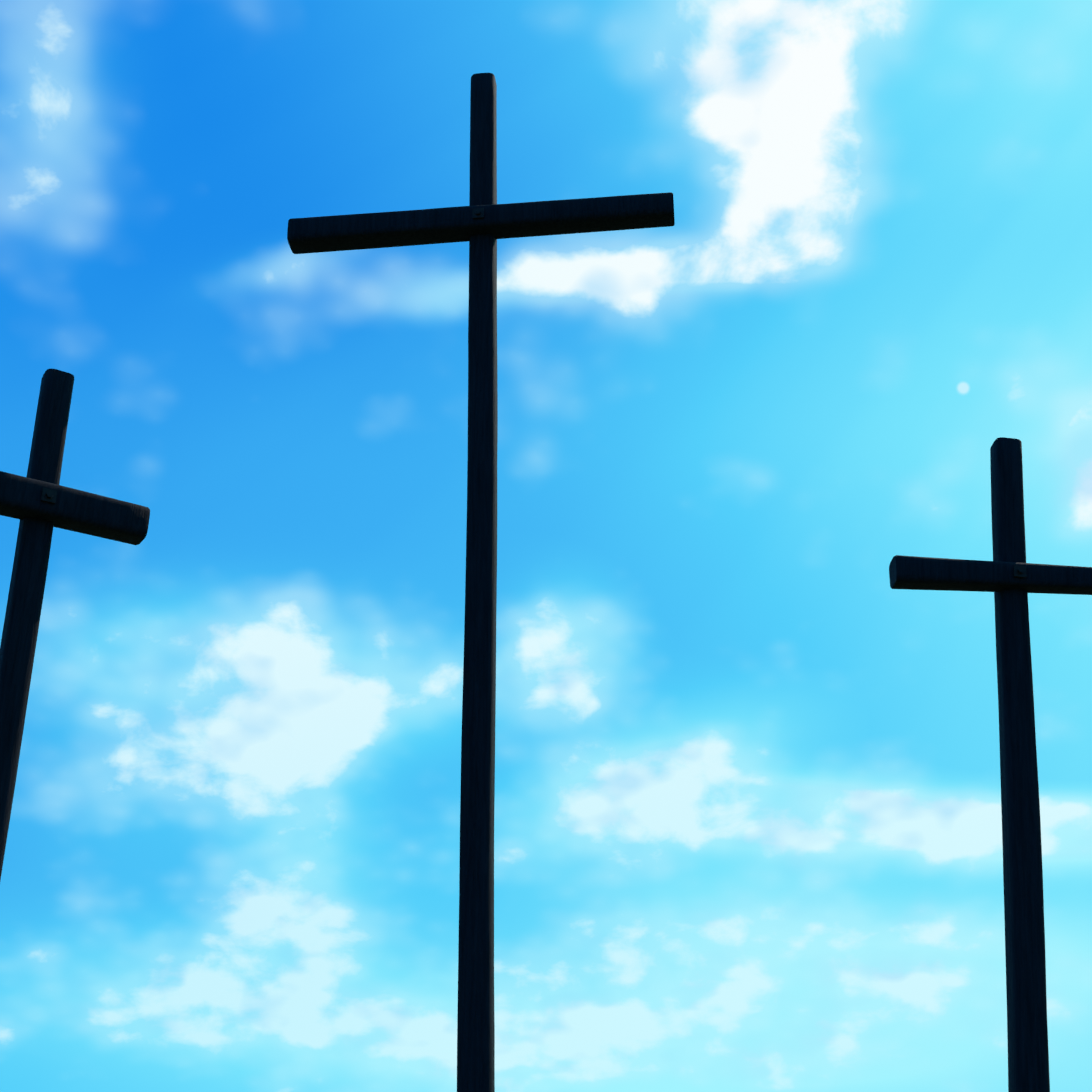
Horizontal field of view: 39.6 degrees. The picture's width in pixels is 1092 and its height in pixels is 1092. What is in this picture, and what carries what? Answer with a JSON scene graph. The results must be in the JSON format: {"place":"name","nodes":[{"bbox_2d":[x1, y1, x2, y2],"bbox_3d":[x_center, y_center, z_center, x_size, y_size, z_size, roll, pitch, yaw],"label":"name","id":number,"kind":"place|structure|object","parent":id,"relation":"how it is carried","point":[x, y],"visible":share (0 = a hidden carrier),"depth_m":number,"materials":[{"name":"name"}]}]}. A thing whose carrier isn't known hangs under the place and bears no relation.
{"place":"outdoors","nodes":[
{"label":"outdoors","id":0,"kind":"place"},
{"bbox_2d":[0,0,1091,1091],"label":"sky","id":1,"kind":"structure","parent":0,"point":[748,813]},
{"bbox_3d":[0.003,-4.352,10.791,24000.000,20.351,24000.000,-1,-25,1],"label":"ground","id":2,"kind":"structure","parent":0,"visible":0},
{"bbox_2d":[0,369,149,879],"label":"cross","id":3,"kind":"object","parent":2,"relation":"on","point":[39,501],"visible":1,"depth_m":8.23,"materials":[{"name":"wood"}]},
{"bbox_2d":[287,73,674,1091],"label":"cross","id":4,"kind":"object","parent":2,"relation":"on","point":[483,221],"visible":1,"depth_m":9.54,"materials":[{"name":"wood"}]},
{"bbox_2d":[889,437,1091,1091],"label":"cross","id":5,"kind":"object","parent":2,"relation":"on","point":[1009,577],"visible":1,"depth_m":9.18,"materials":[{"name":"wood"}]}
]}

